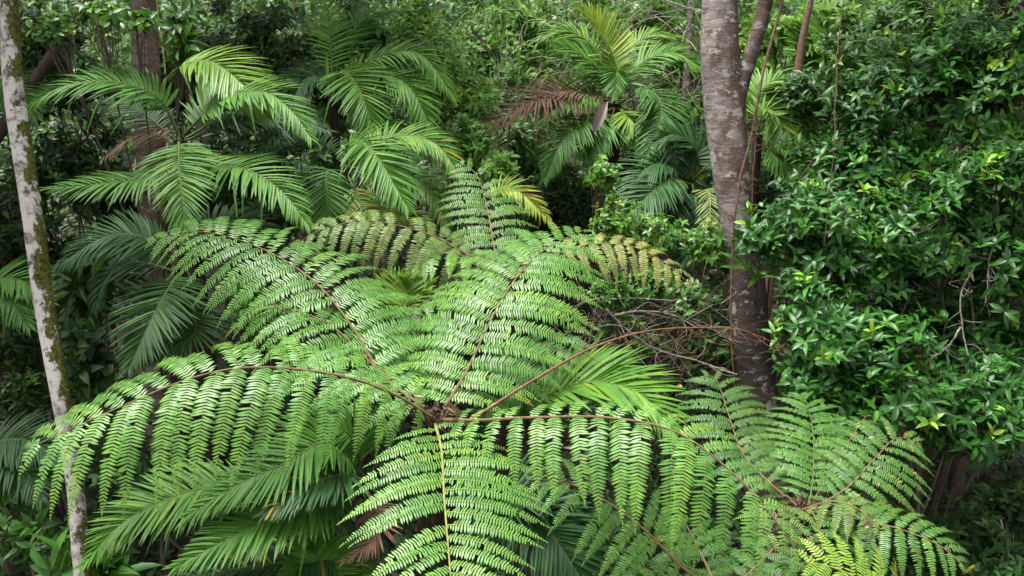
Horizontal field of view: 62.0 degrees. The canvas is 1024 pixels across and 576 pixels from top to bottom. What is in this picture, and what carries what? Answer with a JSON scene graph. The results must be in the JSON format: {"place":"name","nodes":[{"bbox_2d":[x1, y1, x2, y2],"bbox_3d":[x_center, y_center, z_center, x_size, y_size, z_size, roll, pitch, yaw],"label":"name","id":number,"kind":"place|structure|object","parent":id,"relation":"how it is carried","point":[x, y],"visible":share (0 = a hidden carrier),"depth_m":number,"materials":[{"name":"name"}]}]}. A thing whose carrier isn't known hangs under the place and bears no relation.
{"place":"outdoors","nodes":[
{"label":"outdoors","id":0,"kind":"place"},
{"bbox_2d":[0,0,1023,575],"bbox_3d":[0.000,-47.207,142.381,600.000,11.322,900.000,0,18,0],"label":"ground","id":1,"kind":"structure","parent":0,"point":[564,436],"depth_m":11.00,"materials":[{"name":"soil"}]},
{"bbox_2d":[0,256,58,573],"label":"palm","id":2,"kind":"object","parent":1,"relation":"on","point":[9,307],"visible":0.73,"depth_m":6.18,"materials":[{"name":"green plant"}]},
{"bbox_2d":[0,406,63,575],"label":"palm","id":3,"kind":"object","parent":1,"relation":"on","point":[10,455],"visible":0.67,"depth_m":5.72,"materials":[{"name":"green plant"}]},
{"bbox_2d":[0,312,67,527],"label":"leafy shrub","id":4,"kind":"object","parent":1,"relation":"on","point":[19,352],"visible":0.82,"depth_m":6.83,"materials":[{"name":"green plant"}]},
{"bbox_2d":[0,467,70,575],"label":"leafy plant","id":5,"kind":"object","parent":1,"relation":"on","point":[20,541],"visible":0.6,"depth_m":5.56,"materials":[{"name":"green plant"}]},
{"bbox_2d":[0,0,92,575],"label":"tree","id":6,"kind":"object","parent":1,"relation":"on","point":[28,189],"visible":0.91,"depth_m":5.16,"materials":[{"name":"white plant"}]},
{"bbox_2d":[0,0,93,537],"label":"tree","id":7,"kind":"object","parent":1,"relation":"on","point":[42,69],"visible":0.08,"depth_m":7.33,"materials":[{"name":"green plant"}]},
{"bbox_2d":[226,0,229,52],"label":"vine","id":8,"kind":"object","parent":7,"relation":"hanging from","point":[229,24],"visible":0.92,"depth_m":8.09,"materials":[{"name":"brown plant"}]},
{"bbox_2d":[0,42,105,481],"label":"palm","id":9,"kind":"object","parent":1,"relation":"on","point":[37,115],"visible":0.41,"depth_m":7.94,"materials":[{"name":"green plant"}]},
{"bbox_2d":[0,184,106,443],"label":"slope shrub","id":10,"kind":"object","parent":1,"relation":"on","point":[11,231],"visible":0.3,"depth_m":7.92,"materials":[{"name":"green plant"}]},
{"bbox_2d":[0,0,127,397],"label":"slope shrub","id":11,"kind":"object","parent":1,"relation":"on","point":[31,56],"visible":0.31,"depth_m":8.79,"materials":[{"name":"green plant"}]},
{"bbox_2d":[0,108,147,429],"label":"slope shrub","id":12,"kind":"object","parent":1,"relation":"on","point":[61,156],"visible":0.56,"depth_m":8.35,"materials":[{"name":"green plant"}]},
{"bbox_2d":[21,232,153,545],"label":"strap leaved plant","id":13,"kind":"object","parent":1,"relation":"on","point":[72,297],"visible":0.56,"depth_m":6.86,"materials":[{"name":"green plant"}]},
{"bbox_2d":[28,520,161,575],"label":"leafy plant","id":14,"kind":"object","parent":1,"relation":"on","point":[117,564],"visible":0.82,"depth_m":5.27,"materials":[{"name":"green plant"}]},
{"bbox_2d":[60,316,137,571],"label":"leafy plant","id":15,"kind":"object","parent":1,"relation":"on","point":[85,360],"visible":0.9,"depth_m":6.28,"materials":[{"name":"green plant"}]},
{"bbox_2d":[26,0,177,449],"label":"leafy vine","id":16,"kind":"object","parent":1,"relation":"on","point":[56,32],"visible":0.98,"depth_m":6.92,"materials":[{"name":"green plant"}]},
{"bbox_2d":[83,433,198,574],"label":"leafy plant","id":17,"kind":"object","parent":1,"relation":"on","point":[142,467],"visible":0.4,"depth_m":5.86,"materials":[{"name":"green plant"}]},
{"bbox_2d":[131,0,181,459],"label":"tree","id":18,"kind":"object","parent":1,"relation":"on","point":[142,151],"visible":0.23,"depth_m":8.49,"materials":[{"name":"brown plant"}]},
{"bbox_2d":[50,201,287,559],"bbox_3d":[-2.558,1.002,6.671,1.522,3.290,1.706,0,18,0],"label":"palm","id":19,"kind":"object","parent":1,"relation":"on","point":[141,342],"visible":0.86,"depth_m":6.06,"materials":[{"name":"green plant"}]},
{"bbox_2d":[27,44,337,515],"bbox_3d":[-2.656,0.209,7.395,2.507,4.451,2.338,0,18,0],"label":"palm","id":20,"kind":"object","parent":1,"relation":"on","point":[222,88],"visible":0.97,"depth_m":6.69,"materials":[{"name":"green plant"}]},
{"bbox_2d":[152,0,214,267],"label":"leafy vine","id":21,"kind":"object","parent":1,"relation":"on","point":[181,31],"visible":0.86,"depth_m":7.54,"materials":[{"name":"green plant"}]},
{"bbox_2d":[156,0,166,73],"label":"vine","id":22,"kind":"object","parent":21,"relation":"attached to","point":[161,40],"visible":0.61,"depth_m":7.72,"materials":[{"name":"plant"}]},
{"bbox_2d":[123,33,272,362],"bbox_3d":[-3.532,-0.876,10.115,1.687,4.115,1.252,0,18,0],"label":"slope shrub","id":23,"kind":"object","parent":1,"relation":"on","point":[214,42],"visible":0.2,"depth_m":9.52,"materials":[{"name":"green plant"}]},
{"bbox_2d":[73,388,402,575],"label":"palm","id":24,"kind":"object","parent":1,"relation":"on","point":[292,492],"visible":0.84,"depth_m":4.25,"materials":[{"name":"green plant"}]},
{"bbox_2d":[171,120,315,423],"bbox_3d":[-2.780,-0.037,9.256,1.608,3.552,1.295,0,18,0],"label":"slope shrub","id":25,"kind":"object","parent":1,"relation":"on","point":[225,196],"visible":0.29,"depth_m":8.70,"materials":[{"name":"green plant"}]},
{"bbox_2d":[221,273,283,560],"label":"leafy plant","id":26,"kind":"object","parent":1,"relation":"on","point":[237,313],"visible":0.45,"depth_m":6.31,"materials":[{"name":"green plant"}]},
{"bbox_2d":[192,0,327,334],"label":"slope shrub","id":27,"kind":"object","parent":1,"relation":"on","point":[255,29],"visible":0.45,"depth_m":9.63,"materials":[{"name":"green plant"}]},
{"bbox_2d":[225,140,344,475],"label":"leafy plant","id":28,"kind":"object","parent":1,"relation":"on","point":[278,217],"visible":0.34,"depth_m":7.48,"materials":[{"name":"green plant"}]},
{"bbox_2d":[220,33,358,363],"bbox_3d":[-2.433,-0.886,10.223,1.653,4.179,1.270,0,18,0],"label":"slope shrub","id":29,"kind":"object","parent":1,"relation":"on","point":[318,104],"visible":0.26,"depth_m":9.53,"materials":[{"name":"green plant"}]},
{"bbox_2d":[265,524,377,575],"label":"palm","id":30,"kind":"object","parent":1,"relation":"on","point":[320,548],"visible":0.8,"depth_m":4.33,"materials":[{"name":"green plant"}]},
{"bbox_2d":[293,0,418,283],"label":"slope shrub","id":31,"kind":"object","parent":1,"relation":"on","point":[382,37],"visible":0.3,"depth_m":10.52,"materials":[{"name":"green plant"}]},
{"bbox_2d":[251,118,467,477],"bbox_3d":[-1.358,0.405,7.817,2.020,3.885,1.639,0,18,0],"label":"palm","id":32,"kind":"object","parent":1,"relation":"on","point":[386,175],"visible":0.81,"depth_m":7.00,"materials":[{"name":"green plant"}]},
{"bbox_2d":[275,0,460,429],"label":"palm","id":33,"kind":"object","parent":1,"relation":"on","point":[355,100],"visible":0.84,"depth_m":8.26,"materials":[{"name":"green plant"}]},
{"bbox_2d":[356,266,454,575],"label":"palm","id":34,"kind":"object","parent":1,"relation":"on","point":[401,283],"visible":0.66,"depth_m":6.04,"materials":[{"name":"green plant"}]},
{"bbox_2d":[18,216,801,575],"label":"tree fern","id":35,"kind":"object","parent":1,"relation":"on","point":[438,444],"visible":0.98,"depth_m":4.33,"materials":[{"name":"green plant"}]},
{"bbox_2d":[409,392,423,398],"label":"fallen leaf","id":36,"kind":"object","parent":35,"relation":"on","point":[415,394],"visible":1,"depth_m":4.49,"materials":[{"name":"beige plant"}]},
{"bbox_2d":[423,405,444,411],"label":"fallen leaf","id":37,"kind":"object","parent":35,"relation":"on","point":[426,408],"visible":1,"depth_m":4.49,"materials":[{"name":"brown plant"}]},
{"bbox_2d":[443,401,461,417],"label":"fallen leaf","id":38,"kind":"object","parent":35,"relation":"on","point":[449,405],"visible":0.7,"depth_m":4.49,"materials":[{"name":"brown plant"}]},
{"bbox_2d":[379,0,500,362],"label":"leafy shrub","id":39,"kind":"object","parent":1,"relation":"on","point":[412,23],"visible":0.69,"depth_m":9.50,"materials":[{"name":"green plant"}]},
{"bbox_2d":[438,112,520,394],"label":"leafy shrub","id":40,"kind":"object","parent":1,"relation":"on","point":[473,144],"visible":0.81,"depth_m":8.78,"materials":[{"name":"green plant"}]},
{"bbox_2d":[291,158,694,557],"bbox_3d":[-0.076,0.902,6.843,2.640,3.568,1.929,-16,24,-40],"label":"tree fern","id":41,"kind":"object","parent":1,"relation":"on","point":[501,437],"visible":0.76,"depth_m":6.58,"materials":[{"name":"green plant"}]},
{"bbox_2d":[0,70,1023,575],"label":"undergrowth","id":42,"kind":"object","parent":1,"relation":"on","point":[976,486],"visible":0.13,"depth_m":8.35,"materials":[{"name":"green plant"}]},
{"bbox_2d":[964,565,978,573],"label":"fallen leaf","id":43,"kind":"object","parent":42,"relation":"on","point":[967,570],"visible":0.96,"depth_m":5.85,"materials":[{"name":"yellow plant"}]},
{"bbox_2d":[0,0,1023,257],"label":"foliage","id":44,"kind":"object","parent":1,"relation":"on","point":[486,4],"visible":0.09,"depth_m":14.96,"materials":[{"name":"green plant"}]},
{"bbox_2d":[1,222,1023,575],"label":"leaf litter","id":45,"kind":"object","parent":1,"relation":"on","point":[477,440],"visible":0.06,"depth_m":9.19,"materials":[{"name":"brown plant"}]},
{"bbox_2d":[454,0,573,262],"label":"slope shrub","id":46,"kind":"object","parent":1,"relation":"on","point":[524,12],"visible":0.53,"depth_m":11.87,"materials":[{"name":"green plant"}]},
{"bbox_2d":[450,105,587,316],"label":"slope shrub","id":47,"kind":"object","parent":1,"relation":"on","point":[528,161],"visible":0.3,"depth_m":10.41,"materials":[{"name":"green plant"}]},
{"bbox_2d":[485,172,556,493],"bbox_3d":[0.075,0.612,7.891,0.400,3.316,0.726,-13,22,-35],"label":"palm","id":48,"kind":"object","parent":1,"relation":"on","point":[528,200],"visible":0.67,"depth_m":7.41,"materials":[{"name":"green plant"}]},
{"bbox_2d":[474,35,591,293],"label":"slope shrub","id":49,"kind":"object","parent":1,"relation":"on","point":[524,75],"visible":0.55,"depth_m":11.30,"materials":[{"name":"green plant"}]},
{"bbox_2d":[463,448,606,575],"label":"palm","id":50,"kind":"object","parent":1,"relation":"on","point":[554,557],"visible":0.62,"depth_m":4.39,"materials":[{"name":"green plant"}]},
{"bbox_2d":[408,0,704,172],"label":"slope grass","id":51,"kind":"structure","parent":1,"relation":"on","point":[664,76],"depth_m":10.90,"materials":[{"name":"green plant"}]},
{"bbox_2d":[503,152,626,362],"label":"slope shrub","id":52,"kind":"object","parent":1,"relation":"on","point":[575,198],"visible":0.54,"depth_m":9.74,"materials":[{"name":"green plant"}]},
{"bbox_2d":[467,339,691,575],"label":"palm","id":53,"kind":"object","parent":1,"relation":"on","point":[592,371],"visible":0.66,"depth_m":5.10,"materials":[{"name":"green plant"}]},
{"bbox_2d":[421,0,751,222],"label":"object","id":54,"kind":"object","parent":1,"relation":"on","point":[679,18],"visible":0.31,"depth_m":10.65,"materials":[{"name":"green plant"}]},
{"bbox_2d":[478,0,700,348],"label":"palm","id":55,"kind":"object","parent":1,"relation":"on","point":[601,132],"visible":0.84,"depth_m":9.63,"materials":[{"name":"green plant"}]},
{"bbox_2d":[532,0,652,237],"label":"slope shrub","id":56,"kind":"object","parent":1,"relation":"on","point":[602,4],"visible":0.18,"depth_m":12.37,"materials":[{"name":"green plant"}]},
{"bbox_2d":[583,154,643,459],"bbox_3d":[0.945,0.361,8.341,0.548,3.292,0.660,0,18,0],"label":"sapling","id":57,"kind":"object","parent":1,"relation":"on","point":[604,177],"visible":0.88,"depth_m":7.91,"materials":[{"name":"green plant"}]},
{"bbox_2d":[586,260,722,506],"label":"leafy shrub","id":58,"kind":"object","parent":1,"relation":"on","point":[690,305],"visible":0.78,"depth_m":7.34,"materials":[{"name":"green plant"}]},
{"bbox_2d":[584,201,728,478],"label":"leafy shrub","id":59,"kind":"object","parent":1,"relation":"on","point":[666,237],"visible":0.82,"depth_m":7.86,"materials":[{"name":"green plant"}]},
{"bbox_2d":[540,243,774,436],"bbox_3d":[1.270,0.469,7.296,2.139,1.967,1.632,0,18,0],"label":"twig tangle","id":60,"kind":"object","parent":1,"relation":"on","point":[694,340],"visible":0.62,"depth_m":7.06,"materials":[{"name":"brown plant"}]},
{"bbox_2d":[614,302,695,333],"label":"fallen branch","id":61,"kind":"object","parent":60,"relation":"on","point":[640,311],"visible":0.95,"depth_m":7.04,"materials":[{"name":"brown wood"}]},
{"bbox_2d":[598,308,736,378],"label":"fallen branch","id":62,"kind":"object","parent":60,"relation":"on","point":[620,324],"visible":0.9,"depth_m":6.98,"materials":[{"name":"brown wood"}]},
{"bbox_2d":[617,0,701,183],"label":"slope shrub","id":63,"kind":"object","parent":1,"relation":"on","point":[653,22],"visible":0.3,"depth_m":12.71,"materials":[{"name":"green plant"}]},
{"bbox_2d":[604,92,716,323],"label":"slope shrub","id":64,"kind":"object","parent":1,"relation":"on","point":[702,181],"visible":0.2,"depth_m":10.73,"materials":[{"name":"green plant"}]},
{"bbox_2d":[592,315,739,519],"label":"leafy shrub","id":65,"kind":"object","parent":1,"relation":"on","point":[721,359],"visible":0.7,"depth_m":7.41,"materials":[{"name":"green plant"}]},
{"bbox_2d":[522,453,833,575],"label":"tree fern","id":66,"kind":"object","parent":1,"relation":"on","point":[770,571],"visible":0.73,"depth_m":4.20,"materials":[{"name":"green plant"}]},
{"bbox_2d":[669,0,694,269],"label":"tree","id":67,"kind":"object","parent":1,"relation":"on","point":[685,81],"visible":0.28,"depth_m":12.46,"materials":[{"name":"brown plant"}]},
{"bbox_2d":[612,113,776,407],"bbox_3d":[1.900,-0.025,9.224,1.805,3.548,1.593,4,19,13],"label":"palm","id":68,"kind":"object","parent":1,"relation":"on","point":[679,201],"visible":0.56,"depth_m":8.84,"materials":[{"name":"green plant"}]},
{"bbox_2d":[700,0,797,575],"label":"tree","id":69,"kind":"object","parent":1,"relation":"on","point":[726,73],"visible":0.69,"depth_m":7.38,"materials":[{"name":"grey plant"}]},
{"bbox_2d":[705,0,783,409],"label":"vine","id":70,"kind":"object","parent":69,"relation":"attached to","point":[750,139],"visible":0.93,"depth_m":7.26,"materials":[{"name":"brown plant"}]},
{"bbox_2d":[742,110,765,224],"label":"vine","id":71,"kind":"object","parent":69,"relation":"hanging from","point":[755,151],"visible":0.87,"depth_m":7.30,"materials":[{"name":"brown plant"}]},
{"bbox_2d":[720,218,804,286],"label":"strap leaved fern","id":72,"kind":"object","parent":69,"relation":"attached to","point":[755,278],"visible":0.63,"depth_m":7.17,"materials":[{"name":"green plant"}]},
{"bbox_2d":[822,0,853,245],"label":"vine","id":73,"kind":"object","parent":69,"relation":"hanging from","point":[835,121],"visible":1,"depth_m":6.32,"materials":[{"name":"brown plant"}]},
{"bbox_2d":[713,164,808,339],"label":"slope shrub","id":74,"kind":"object","parent":1,"relation":"on","point":[771,192],"visible":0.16,"depth_m":8.84,"materials":[{"name":"green plant"}]},
{"bbox_2d":[723,67,828,439],"bbox_3d":[2.721,-0.198,9.169,1.145,4.222,1.150,7,19,21],"label":"palm","id":75,"kind":"object","parent":1,"relation":"on","point":[776,126],"visible":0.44,"depth_m":8.56,"materials":[{"name":"green plant"}]},
{"bbox_2d":[739,0,835,188],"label":"slope shrub","id":76,"kind":"object","parent":1,"relation":"on","point":[776,50],"visible":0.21,"depth_m":11.49,"materials":[{"name":"green plant"}]},
{"bbox_2d":[765,0,813,319],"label":"tree","id":77,"kind":"object","parent":1,"relation":"on","point":[799,59],"visible":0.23,"depth_m":9.97,"materials":[{"name":"brown plant"}]},
{"bbox_2d":[772,0,863,303],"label":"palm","id":78,"kind":"object","parent":1,"relation":"on","point":[818,28],"visible":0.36,"depth_m":11.00,"materials":[{"name":"green plant"}]},
{"bbox_2d":[670,369,969,575],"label":"tree fern","id":79,"kind":"object","parent":1,"relation":"on","point":[805,521],"visible":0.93,"depth_m":5.15,"materials":[{"name":"green plant"}]},
{"bbox_2d":[859,521,872,529],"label":"fallen leaf","id":80,"kind":"object","parent":79,"relation":"on","point":[866,525],"visible":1,"depth_m":4.51,"materials":[{"name":"beige plant"}]},
{"bbox_2d":[719,172,920,448],"bbox_3d":[2.505,0.718,7.277,1.634,3.422,1.175,0,18,0],"label":"glossy shrub","id":81,"kind":"object","parent":1,"relation":"on","point":[852,253],"visible":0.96,"depth_m":6.70,"materials":[{"name":"green plant"}]},
{"bbox_2d":[765,21,920,415],"bbox_3d":[3.174,-0.410,9.059,1.302,4.654,1.398,0,18,0],"label":"glossy shrub","id":82,"kind":"object","parent":1,"relation":"on","point":[807,95],"visible":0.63,"depth_m":8.38,"materials":[{"name":"green plant"}]},
{"bbox_2d":[798,526,897,575],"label":"tree fern","id":83,"kind":"object","parent":1,"relation":"on","point":[858,548],"visible":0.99,"depth_m":4.01,"materials":[{"name":"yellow plant"}]},
{"bbox_2d":[784,0,917,280],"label":"slope shrub","id":84,"kind":"object","parent":1,"relation":"on","point":[849,19],"visible":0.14,"depth_m":10.81,"materials":[{"name":"green plant"}]},
{"bbox_2d":[759,264,949,546],"bbox_3d":[2.595,1.184,6.736,1.402,2.770,1.088,0,18,0],"label":"glossy shrub","id":85,"kind":"object","parent":1,"relation":"on","point":[823,327],"visible":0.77,"depth_m":6.30,"materials":[{"name":"green plant"}]},
{"bbox_2d":[768,96,964,501],"bbox_3d":[3.046,0.270,7.877,1.500,4.018,1.508,-16,24,-41],"label":"glossy shrub","id":86,"kind":"object","parent":1,"relation":"on","point":[881,168],"visible":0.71,"depth_m":7.23,"materials":[{"name":"green plant"}]},
{"bbox_2d":[844,0,969,313],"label":"slope shrub","id":87,"kind":"object","parent":1,"relation":"on","point":[916,15],"visible":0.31,"depth_m":9.54,"materials":[{"name":"green plant"}]},
{"bbox_2d":[793,332,1023,575],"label":"glossy shrub","id":88,"kind":"object","parent":1,"relation":"on","point":[952,407],"visible":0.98,"depth_m":6.05,"materials":[{"name":"green plant"}]},
{"bbox_2d":[918,327,965,368],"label":"bare twig","id":89,"kind":"object","parent":88,"relation":"attached to","point":[953,339],"visible":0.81,"depth_m":6.39,"materials":[{"name":"grey wood"}]},
{"bbox_2d":[813,15,1023,479],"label":"glossy shrub","id":90,"kind":"object","parent":1,"relation":"on","point":[937,72],"visible":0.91,"depth_m":7.15,"materials":[{"name":"green plant"}]},
{"bbox_2d":[862,252,1023,473],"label":"glossy shrub","id":91,"kind":"object","parent":1,"relation":"on","point":[910,277],"visible":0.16,"depth_m":7.90,"materials":[{"name":"green plant"}]},
{"bbox_2d":[875,108,1023,532],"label":"glossy shrub","id":92,"kind":"object","parent":1,"relation":"on","point":[968,189],"visible":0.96,"depth_m":6.57,"materials":[{"name":"green plant"}]},
{"bbox_2d":[893,278,1023,544],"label":"glossy shrub","id":93,"kind":"object","parent":1,"relation":"on","point":[994,369],"visible":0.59,"depth_m":6.72,"materials":[{"name":"green plant"}]},
{"bbox_2d":[886,286,913,401],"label":"bare twig","id":94,"kind":"object","parent":93,"relation":"attached to","point":[910,293],"visible":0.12,"depth_m":7.25,"materials":[{"name":"brown wood"}]},
{"bbox_2d":[944,266,986,372],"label":"bare twig","id":95,"kind":"object","parent":93,"relation":"attached to","point":[963,286],"visible":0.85,"depth_m":6.49,"materials":[{"name":"wood"}]},
{"bbox_2d":[920,0,1023,371],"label":"slope shrub","id":96,"kind":"object","parent":1,"relation":"on","point":[983,10],"visible":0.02,"depth_m":9.00,"materials":[{"name":"green plant"}]},
{"bbox_2d":[921,0,1023,478],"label":"glossy shrub","id":97,"kind":"object","parent":1,"relation":"on","point":[1011,66],"visible":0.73,"depth_m":7.02,"materials":[{"name":"green plant"}]},
{"bbox_2d":[922,461,1023,575],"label":"leafy plant","id":98,"kind":"object","parent":1,"relation":"on","point":[1006,505],"visible":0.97,"depth_m":6.51,"materials":[{"name":"green plant"}]},
{"bbox_2d":[976,519,1021,558],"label":"bare twig","id":99,"kind":"object","parent":98,"relation":"attached to","point":[1001,523],"visible":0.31,"depth_m":6.45,"materials":[{"name":"grey plant"}]},
{"bbox_2d":[943,205,1023,518],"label":"glossy shrub","id":100,"kind":"object","parent":1,"relation":"on","point":[1006,261],"visible":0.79,"depth_m":6.51,"materials":[{"name":"green plant"}]},
{"bbox_2d":[951,228,1004,315],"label":"bare twig","id":101,"kind":"object","parent":100,"relation":"attached to","point":[988,273],"visible":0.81,"depth_m":6.50,"materials":[{"name":"grey plant"}]},
{"bbox_2d":[943,0,1023,526],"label":"tree","id":102,"kind":"object","parent":1,"relation":"on","point":[959,485],"visible":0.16,"depth_m":7.98,"materials":[{"name":"brown plant"}]}
]}

